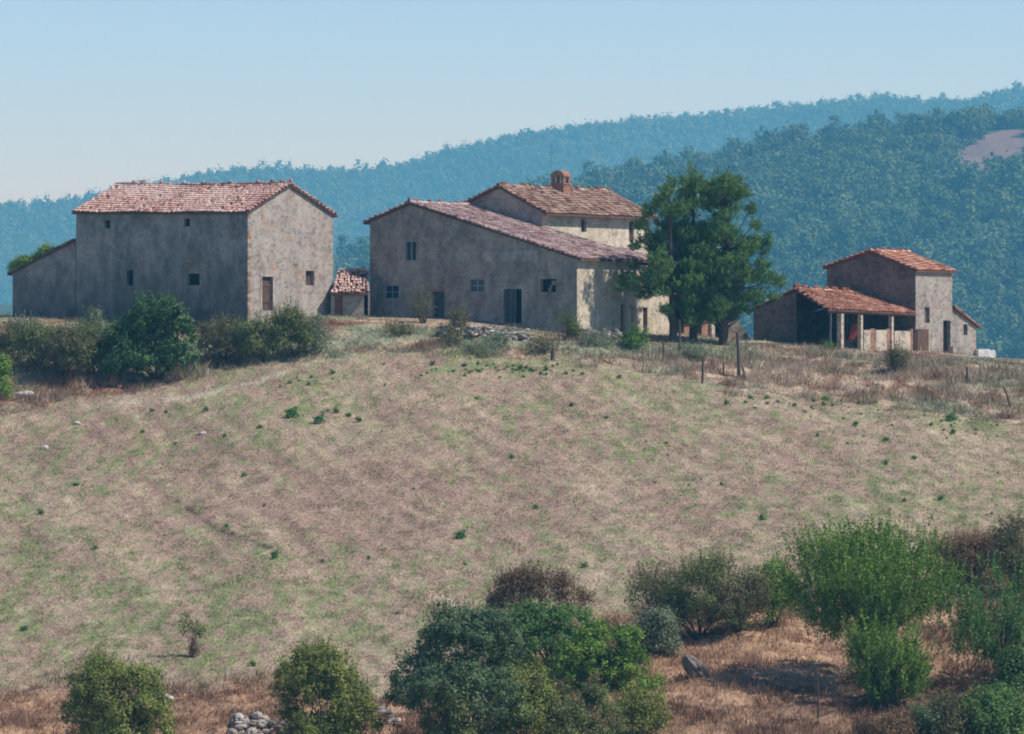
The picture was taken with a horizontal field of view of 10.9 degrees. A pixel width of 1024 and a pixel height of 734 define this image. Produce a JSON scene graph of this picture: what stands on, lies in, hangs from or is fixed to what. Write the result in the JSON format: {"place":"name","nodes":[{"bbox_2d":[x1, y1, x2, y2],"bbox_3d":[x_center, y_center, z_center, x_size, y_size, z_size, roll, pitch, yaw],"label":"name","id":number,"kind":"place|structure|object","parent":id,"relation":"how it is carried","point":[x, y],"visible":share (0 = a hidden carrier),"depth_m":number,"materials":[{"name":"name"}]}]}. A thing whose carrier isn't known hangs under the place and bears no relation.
{"place":"outdoors","nodes":[
{"label":"outdoors","id":0,"kind":"place"},
{"bbox_2d":[0,316,1023,733],"bbox_3d":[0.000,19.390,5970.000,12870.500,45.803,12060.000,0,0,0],"label":"ground","id":1,"kind":"structure","parent":0,"point":[504,556],"depth_m":297.43,"materials":[{"name":"plant"}]},
{"bbox_2d":[0,349,17,399],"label":"shrub","id":2,"kind":"object","parent":1,"relation":"on","point":[5,365],"visible":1,"depth_m":335.84,"materials":[{"name":"green plant"}]},
{"bbox_2d":[0,316,26,362],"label":"shrub","id":3,"kind":"object","parent":1,"relation":"on","point":[7,336],"visible":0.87,"depth_m":343.55,"materials":[{"name":"green plant"}]},
{"bbox_2d":[1,309,40,331],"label":"shrub","id":4,"kind":"object","parent":1,"relation":"on","point":[19,321],"visible":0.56,"depth_m":349.73,"materials":[{"name":"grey plant"}]},
{"bbox_2d":[15,390,33,397],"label":"rock","id":5,"kind":"object","parent":1,"relation":"on","point":[21,392],"visible":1,"depth_m":335.94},
{"bbox_2d":[9,314,66,370],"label":"shrub","id":6,"kind":"object","parent":1,"relation":"on","point":[33,336],"visible":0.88,"depth_m":341.08,"materials":[{"name":"green plant"}]},
{"bbox_2d":[35,318,99,379],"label":"shrub","id":7,"kind":"object","parent":1,"relation":"on","point":[62,331],"visible":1,"depth_m":338.79,"materials":[{"name":"green plant"}]},
{"bbox_2d":[53,316,121,375],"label":"shrub","id":8,"kind":"object","parent":1,"relation":"on","point":[91,332],"visible":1,"depth_m":338.85,"materials":[{"name":"green plant"}]},
{"bbox_2d":[75,304,105,334],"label":"shrub","id":9,"kind":"object","parent":1,"relation":"on","point":[93,314],"visible":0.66,"depth_m":349.50,"materials":[{"name":"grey plant"}]},
{"bbox_2d":[86,311,147,378],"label":"shrub","id":10,"kind":"object","parent":1,"relation":"on","point":[113,328],"visible":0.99,"depth_m":338.90,"materials":[{"name":"green plant"}]},
{"bbox_2d":[56,636,181,733],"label":"shrub","id":11,"kind":"object","parent":1,"relation":"on","point":[97,676],"visible":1,"depth_m":229.56,"materials":[{"name":"green plant"}]},
{"bbox_2d":[103,289,200,379],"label":"shrub","id":12,"kind":"object","parent":1,"relation":"on","point":[167,320],"visible":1,"depth_m":338.15,"materials":[{"name":"green plant"}]},
{"bbox_2d":[7,178,337,324],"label":"stone barn","id":13,"kind":"structure","parent":1,"relation":"on","point":[207,249],"depth_m":354.73,"materials":[{"name":"stone"}]},
{"bbox_2d":[6,241,55,274],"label":"shrub","id":14,"kind":"object","parent":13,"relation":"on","point":[18,261],"visible":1,"depth_m":360.18,"materials":[{"name":"green plant"}]},
{"bbox_2d":[129,270,132,285],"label":"window","id":15,"kind":"structure","parent":13,"relation":"in","point":[130,271],"depth_m":355.79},
{"bbox_2d":[190,274,199,284],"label":"window","id":16,"kind":"structure","parent":13,"relation":"in","point":[194,278],"depth_m":352.81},
{"bbox_2d":[262,277,270,310],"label":"door","id":17,"kind":"structure","parent":13,"relation":"in","point":[266,281],"depth_m":352.03,"materials":[{"name":"brown wood"}]},
{"bbox_2d":[306,271,310,284],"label":"window","id":18,"kind":"structure","parent":13,"relation":"in","point":[308,273],"depth_m":356.01,"materials":[{"name":"brown wood"}]},
{"bbox_2d":[176,608,210,657],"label":"sapling","id":19,"kind":"object","parent":1,"relation":"on","point":[193,646],"visible":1,"depth_m":254.16,"materials":[{"name":"green plant"}]},
{"bbox_2d":[189,310,256,361],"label":"shrub","id":20,"kind":"object","parent":1,"relation":"on","point":[212,331],"visible":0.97,"depth_m":340.49,"materials":[{"name":"green plant"}]},
{"bbox_2d":[225,309,283,359],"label":"shrub","id":21,"kind":"object","parent":1,"relation":"on","point":[256,341],"visible":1,"depth_m":339.21,"materials":[{"name":"green plant"}]},
{"bbox_2d":[226,711,295,733],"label":"rock pile","id":22,"kind":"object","parent":1,"relation":"on","point":[240,722],"depth_m":235.65,"materials":[{"name":"stone"}]},
{"bbox_2d":[270,549,278,558],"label":"weed tuft","id":23,"kind":"object","parent":1,"relation":"on","point":[273,554],"visible":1,"depth_m":280.02,"materials":[{"name":"green plant"}]},
{"bbox_2d":[263,296,321,358],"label":"shrub","id":24,"kind":"object","parent":1,"relation":"on","point":[301,327],"visible":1,"depth_m":339.28,"materials":[{"name":"green plant"}]},
{"bbox_2d":[283,405,303,417],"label":"weed clump","id":25,"kind":"object","parent":1,"relation":"on","point":[292,412],"visible":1,"depth_m":322.26,"materials":[{"name":"green plant"}]},
{"bbox_2d":[296,312,333,355],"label":"shrub","id":26,"kind":"object","parent":1,"relation":"on","point":[317,331],"visible":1,"depth_m":340.40,"materials":[{"name":"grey plant"}]},
{"bbox_2d":[312,412,329,423],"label":"weed clump","id":27,"kind":"object","parent":1,"relation":"on","point":[319,418],"visible":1,"depth_m":320.32,"materials":[{"name":"green plant"}]},
{"bbox_2d":[263,627,387,733],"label":"shrub","id":28,"kind":"object","parent":1,"relation":"on","point":[335,685],"visible":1,"depth_m":229.65,"materials":[{"name":"green plant"}]},
{"bbox_2d":[296,696,366,733],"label":"shrub","id":29,"kind":"object","parent":1,"relation":"on","point":[332,731],"visible":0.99,"depth_m":229.40,"materials":[{"name":"green plant"}]},
{"bbox_2d":[330,265,370,316],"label":"outbuilding","id":30,"kind":"structure","parent":1,"relation":"on","point":[350,295],"depth_m":356.82,"materials":[{"name":"stone"}]},
{"bbox_2d":[335,296,342,315],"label":"door","id":31,"kind":"structure","parent":30,"relation":"in","point":[338,299],"depth_m":356.88,"materials":[{"name":"orange wood"}]},
{"bbox_2d":[364,295,367,316],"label":"doorway","id":32,"kind":"structure","parent":30,"relation":"in","point":[365,296],"depth_m":356.97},
{"bbox_2d":[376,705,403,726],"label":"stone heap","id":33,"kind":"object","parent":1,"relation":"on","point":[392,720],"visible":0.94,"depth_m":236.68,"materials":[{"name":"stone"}]},
{"bbox_2d":[379,314,418,336],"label":"weeds","id":34,"kind":"object","parent":1,"relation":"on","point":[404,330],"visible":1,"depth_m":345.37,"materials":[{"name":"green plant"}]},
{"bbox_2d":[406,281,438,322],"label":"sapling","id":35,"kind":"object","parent":1,"relation":"on","point":[422,316],"visible":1,"depth_m":350.96,"materials":[{"name":"green plant"}]},
{"bbox_2d":[436,322,464,347],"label":"weeds","id":36,"kind":"object","parent":1,"relation":"on","point":[450,337],"visible":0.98,"depth_m":343.41,"materials":[{"name":"green plant"}]},
{"bbox_2d":[410,665,501,733],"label":"shrub","id":37,"kind":"object","parent":1,"relation":"on","point":[453,725],"visible":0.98,"depth_m":228.16,"materials":[{"name":"green plant"}]},
{"bbox_2d":[380,594,533,733],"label":"shrub","id":38,"kind":"object","parent":1,"relation":"on","point":[480,632],"visible":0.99,"depth_m":229.33,"materials":[{"name":"green plant"}]},
{"bbox_2d":[440,302,473,335],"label":"shrub","id":39,"kind":"object","parent":1,"relation":"on","point":[458,317],"visible":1,"depth_m":345.02,"materials":[{"name":"green plant"}]},
{"bbox_2d":[453,528,469,538],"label":"weed clump","id":40,"kind":"object","parent":1,"relation":"on","point":[460,534],"visible":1,"depth_m":283.57,"materials":[{"name":"green plant"}]},
{"bbox_2d":[458,335,503,355],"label":"weeds","id":41,"kind":"object","parent":1,"relation":"on","point":[474,347],"visible":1,"depth_m":339.90,"materials":[{"name":"green plant"}]},
{"bbox_2d":[435,322,531,342],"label":"dry stone wall","id":42,"kind":"structure","parent":1,"relation":"on","point":[519,336],"depth_m":345.05,"materials":[{"name":"stone"}]},
{"bbox_2d":[477,329,515,348],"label":"weeds","id":43,"kind":"object","parent":1,"relation":"on","point":[503,341],"visible":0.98,"depth_m":342.48,"materials":[{"name":"green plant"}]},
{"bbox_2d":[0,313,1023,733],"bbox_3d":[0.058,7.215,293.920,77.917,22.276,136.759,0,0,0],"label":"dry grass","id":44,"kind":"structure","parent":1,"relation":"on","point":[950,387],"depth_m":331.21,"materials":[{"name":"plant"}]},
{"bbox_2d":[480,653,563,733],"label":"shrub","id":45,"kind":"object","parent":1,"relation":"on","point":[541,692],"visible":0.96,"depth_m":229.40,"materials":[{"name":"green plant"}]},
{"bbox_2d":[475,559,602,615],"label":"shrub","id":46,"kind":"object","parent":1,"relation":"on","point":[521,580],"visible":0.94,"depth_m":260.37,"materials":[{"name":"brown plant"}]},
{"bbox_2d":[523,331,559,353],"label":"weeds","id":47,"kind":"object","parent":1,"relation":"on","point":[546,345],"visible":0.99,"depth_m":341.59,"materials":[{"name":"green plant"}]},
{"bbox_2d":[550,347,554,360],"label":"fence post","id":48,"kind":"object","parent":1,"relation":"on","point":[552,353],"visible":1,"depth_m":339.02,"materials":[{"name":"grey wood"}]},
{"bbox_2d":[502,595,604,680],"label":"shrub","id":49,"kind":"object","parent":1,"relation":"on","point":[561,615],"visible":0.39,"depth_m":246.29,"materials":[{"name":"green plant"}]},
{"bbox_2d":[363,170,750,339],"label":"farmhouse","id":50,"kind":"object","parent":1,"relation":"on","point":[529,255],"visible":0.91,"depth_m":356.31,"materials":[{"name":"stone"}]},
{"bbox_2d":[385,285,398,298],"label":"window","id":51,"kind":"structure","parent":50,"relation":"in","point":[391,291],"depth_m":358.36,"materials":[{"name":"blue glass"}]},
{"bbox_2d":[406,241,415,260],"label":"window","id":52,"kind":"structure","parent":50,"relation":"in","point":[410,245],"depth_m":357.49,"materials":[{"name":"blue glass"}]},
{"bbox_2d":[434,292,444,316],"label":"door","id":53,"kind":"structure","parent":50,"relation":"in","point":[439,311],"depth_m":356.45,"materials":[{"name":"blue wood"}]},
{"bbox_2d":[471,279,483,292],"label":"window","id":54,"kind":"structure","parent":50,"relation":"in","point":[477,285],"depth_m":354.54,"materials":[{"name":"blue glass"}]},
{"bbox_2d":[505,289,516,322],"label":"door","id":55,"kind":"structure","parent":50,"relation":"in","point":[510,294],"depth_m":353.15,"materials":[{"name":"blue wood"}]},
{"bbox_2d":[518,289,521,322],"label":"doorway","id":56,"kind":"structure","parent":50,"relation":"in","point":[519,290],"depth_m":352.89,"materials":[{"name":"black"}]},
{"bbox_2d":[543,279,555,291],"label":"window","id":57,"kind":"structure","parent":50,"relation":"in","point":[546,282],"depth_m":351.69,"materials":[{"name":"glass"}]},
{"bbox_2d":[715,317,719,337],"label":"doorway","id":58,"kind":"structure","parent":50,"relation":"in","point":[716,329],"depth_m":365.08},
{"bbox_2d":[555,304,584,339],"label":"shrub","id":59,"kind":"object","parent":1,"relation":"on","point":[572,327],"visible":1,"depth_m":346.35,"materials":[{"name":"green plant"}]},
{"bbox_2d":[532,675,635,733],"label":"shrub","id":60,"kind":"object","parent":1,"relation":"on","point":[572,714],"visible":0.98,"depth_m":229.40,"materials":[{"name":"green plant"}]},
{"bbox_2d":[577,326,613,348],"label":"weeds","id":61,"kind":"object","parent":1,"relation":"on","point":[595,340],"visible":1,"depth_m":345.12,"materials":[{"name":"green plant"}]},
{"bbox_2d":[577,328,621,339],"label":"dry stone wall","id":62,"kind":"structure","parent":1,"relation":"on","point":[609,333],"depth_m":348.41,"materials":[{"name":"stone"}]},
{"bbox_2d":[546,616,667,696],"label":"shrub","id":63,"kind":"object","parent":1,"relation":"on","point":[612,663],"visible":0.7,"depth_m":242.23,"materials":[{"name":"green plant"}]},
{"bbox_2d":[614,320,652,348],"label":"shrub","id":64,"kind":"object","parent":1,"relation":"on","point":[632,337],"visible":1,"depth_m":346.52,"materials":[{"name":"green plant"}]},
{"bbox_2d":[606,678,677,733],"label":"shrub","id":65,"kind":"object","parent":1,"relation":"on","point":[641,713],"visible":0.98,"depth_m":231.71,"materials":[{"name":"green plant"}]},
{"bbox_2d":[623,601,686,657],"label":"shrub","id":66,"kind":"object","parent":1,"relation":"on","point":[660,629],"visible":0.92,"depth_m":249.20,"materials":[{"name":"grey plant"}]},
{"bbox_2d":[619,556,704,631],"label":"shrub","id":67,"kind":"object","parent":1,"relation":"on","point":[654,580],"visible":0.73,"depth_m":254.75,"materials":[{"name":"green plant"}]},
{"bbox_2d":[612,173,717,341],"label":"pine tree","id":68,"kind":"object","parent":1,"relation":"on","point":[658,277],"visible":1,"depth_m":351.07,"materials":[{"name":"green plant"}]},
{"bbox_2d":[678,321,680,350],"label":"fence post","id":69,"kind":"object","parent":1,"relation":"on","point":[679,338],"visible":0.93,"depth_m":346.12,"materials":[{"name":"grey wood"}]},
{"bbox_2d":[665,158,717,340],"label":"pine tree","id":70,"kind":"object","parent":1,"relation":"on","point":[691,187],"visible":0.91,"depth_m":352.09,"materials":[{"name":"green plant"}]},
{"bbox_2d":[675,338,712,358],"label":"weeds","id":71,"kind":"object","parent":1,"relation":"on","point":[690,353],"visible":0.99,"depth_m":342.45,"materials":[{"name":"green plant"}]},
{"bbox_2d":[682,655,708,677],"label":"rock","id":72,"kind":"object","parent":1,"relation":"on","point":[691,664],"visible":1,"depth_m":243.30,"materials":[{"name":"stone"}]},
{"bbox_2d":[701,356,703,383],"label":"fence post","id":73,"kind":"object","parent":1,"relation":"on","point":[702,378],"visible":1,"depth_m":333.69,"materials":[{"name":"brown wood"}]},
{"bbox_2d":[649,542,757,640],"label":"shrub","id":74,"kind":"object","parent":1,"relation":"on","point":[677,600],"visible":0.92,"depth_m":252.88,"materials":[{"name":"green plant"}]},
{"bbox_2d":[691,561,778,636],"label":"shrub","id":75,"kind":"object","parent":1,"relation":"on","point":[754,580],"visible":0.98,"depth_m":252.73,"materials":[{"name":"green plant"}]},
{"bbox_2d":[736,331,740,377],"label":"fence post","id":76,"kind":"object","parent":1,"relation":"on","point":[738,353],"visible":0.95,"depth_m":338.05,"materials":[{"name":"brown wood"}]},
{"bbox_2d":[695,167,787,345],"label":"pine tree","id":77,"kind":"object","parent":1,"relation":"on","point":[729,288],"visible":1,"depth_m":351.84,"materials":[{"name":"green plant"}]},
{"bbox_2d":[747,546,804,627],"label":"shrub","id":78,"kind":"object","parent":1,"relation":"on","point":[772,567],"visible":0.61,"depth_m":254.59,"materials":[{"name":"green plant"}]},
{"bbox_2d":[817,677,818,717],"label":"fence post","id":79,"kind":"object","parent":1,"relation":"on","point":[817,699],"visible":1,"depth_m":235.73,"materials":[{"name":"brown wood"}]},
{"bbox_2d":[818,338,838,349],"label":"shrub","id":80,"kind":"object","parent":1,"relation":"on","point":[828,347],"visible":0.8,"depth_m":353.30,"materials":[{"name":"green plant"}]},
{"bbox_2d":[751,282,916,350],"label":"open shed","id":81,"kind":"structure","parent":1,"relation":"on","point":[792,315],"depth_m":361.93,"materials":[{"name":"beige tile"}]},
{"bbox_2d":[844,323,857,347],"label":"farm machine","id":82,"kind":"object","parent":1,"relation":"on","point":[851,341],"visible":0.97,"depth_m":359.95,"materials":[{"name":"red paint"}]},
{"bbox_2d":[762,506,970,673],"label":"shrub","id":83,"kind":"object","parent":1,"relation":"on","point":[877,580],"visible":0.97,"depth_m":241.59,"materials":[{"name":"green plant"}]},
{"bbox_2d":[850,702,921,733],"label":"shrub","id":84,"kind":"object","parent":1,"relation":"on","point":[894,723],"visible":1,"depth_m":229.47,"materials":[{"name":"green plant"}]},
{"bbox_2d":[837,608,948,706],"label":"shrub","id":85,"kind":"object","parent":1,"relation":"on","point":[883,677],"visible":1,"depth_m":237.41,"materials":[{"name":"green plant"}]},
{"bbox_2d":[882,340,913,373],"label":"shrub","id":86,"kind":"object","parent":1,"relation":"on","point":[898,356],"visible":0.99,"depth_m":343.35,"materials":[{"name":"green plant"}]},
{"bbox_2d":[822,247,980,352],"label":"tower house","id":87,"kind":"structure","parent":1,"relation":"on","point":[921,286],"depth_m":367.04,"materials":[{"name":"brown stone"}]},
{"bbox_2d":[916,329,928,350],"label":"door","id":88,"kind":"structure","parent":87,"relation":"in","point":[922,335],"depth_m":365.61,"materials":[{"name":"brown wood"}]},
{"bbox_2d":[943,321,946,352],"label":"door","id":89,"kind":"structure","parent":87,"relation":"in","point":[944,322],"depth_m":368.93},
{"bbox_2d":[903,697,961,733],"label":"shrub","id":90,"kind":"object","parent":1,"relation":"on","point":[924,718],"visible":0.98,"depth_m":230.26,"materials":[{"name":"green plant"}]},
{"bbox_2d":[919,685,983,733],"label":"shrub","id":91,"kind":"object","parent":1,"relation":"on","point":[950,715],"visible":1,"depth_m":230.20,"materials":[{"name":"green plant"}]},
{"bbox_2d":[943,411,960,421],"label":"weed clump","id":92,"kind":"object","parent":1,"relation":"on","point":[952,417],"visible":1,"depth_m":323.28,"materials":[{"name":"green plant"}]},
{"bbox_2d":[949,346,974,355],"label":"garden wall","id":93,"kind":"structure","parent":1,"relation":"on","point":[963,350],"depth_m":368.63,"materials":[{"name":"stone"}]},
{"bbox_2d":[922,523,1016,585],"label":"shrub","id":94,"kind":"object","parent":1,"relation":"on","point":[973,546],"visible":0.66,"depth_m":264.88,"materials":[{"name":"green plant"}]},
{"bbox_2d":[926,545,1023,674],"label":"shrub","id":95,"kind":"object","parent":1,"relation":"on","point":[1009,627],"visible":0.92,"depth_m":240.23,"materials":[{"name":"green plant"}]},
{"bbox_2d":[975,349,995,357],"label":"ruined wall","id":96,"kind":"structure","parent":1,"relation":"on","point":[986,353],"depth_m":369.44,"materials":[{"name":"stone"}]},
{"bbox_2d":[953,676,1023,733],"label":"shrub","id":97,"kind":"object","parent":1,"relation":"on","point":[999,709],"visible":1,"depth_m":230.05,"materials":[{"name":"green plant"}]},
{"bbox_2d":[974,507,1023,595],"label":"shrub","id":98,"kind":"object","parent":1,"relation":"on","point":[1011,530],"visible":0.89,"depth_m":262.44,"materials":[{"name":"green plant"}]},
{"bbox_2d":[980,640,1023,701],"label":"shrub","id":99,"kind":"object","parent":1,"relation":"on","point":[1015,667],"visible":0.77,"depth_m":237.38,"materials":[{"name":"green plant"}]},
{"bbox_2d":[0,99,1023,304],"bbox_3d":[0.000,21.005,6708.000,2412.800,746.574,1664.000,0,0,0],"label":"hill","id":100,"kind":"structure","parent":0,"point":[600,149],"depth_m":6687.39,"materials":[{"name":"plant"}]},
{"bbox_2d":[0,82,1023,304],"bbox_3d":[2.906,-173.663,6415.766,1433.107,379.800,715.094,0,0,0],"label":"woodland","id":101,"kind":"object","parent":100,"relation":"on","point":[380,177],"visible":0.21,"depth_m":6697.15,"materials":[{"name":"green plant"}]},
{"bbox_2d":[1006,79,1023,94],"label":"skyline tree","id":102,"kind":"object","parent":100,"relation":"on","point":[1014,85],"visible":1,"depth_m":6751.80,"materials":[{"name":"green plant"}]},
{"bbox_2d":[0,127,1023,357],"bbox_3d":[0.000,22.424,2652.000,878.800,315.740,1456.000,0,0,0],"label":"hill","id":103,"kind":"structure","parent":0,"point":[998,142],"depth_m":2845.49,"materials":[{"name":"soil"}]},
{"bbox_2d":[333,101,1023,358],"bbox_3d":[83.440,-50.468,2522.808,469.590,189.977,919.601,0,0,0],"label":"woodland","id":104,"kind":"object","parent":103,"relation":"on","point":[843,198],"visible":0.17,"depth_m":2653.50,"materials":[{"name":"green plant"}]},
{"bbox_2d":[787,128,808,144],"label":"ridge tree","id":105,"kind":"object","parent":103,"relation":"on","point":[802,135],"visible":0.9,"depth_m":2896.00,"materials":[{"name":"green plant"}]},
{"bbox_2d":[983,109,996,128],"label":"ridge tree","id":106,"kind":"object","parent":103,"relation":"on","point":[989,112],"visible":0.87,"depth_m":2922.55,"materials":[{"name":"green plant"}]},
{"bbox_2d":[995,112,1015,129],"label":"ridge tree","id":107,"kind":"object","parent":103,"relation":"on","point":[1007,119],"visible":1,"depth_m":2925.93,"materials":[{"name":"green plant"}]},
{"bbox_2d":[1011,107,1023,126],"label":"ridge tree","id":108,"kind":"object","parent":103,"relation":"on","point":[1021,112],"visible":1,"depth_m":2926.20,"materials":[{"name":"green plant"}]},
{"bbox_2d":[0,0,1023,209],"label":"sky","id":109,"kind":"structure","parent":0,"point":[101,94],"materials":[{"name":"blue"}]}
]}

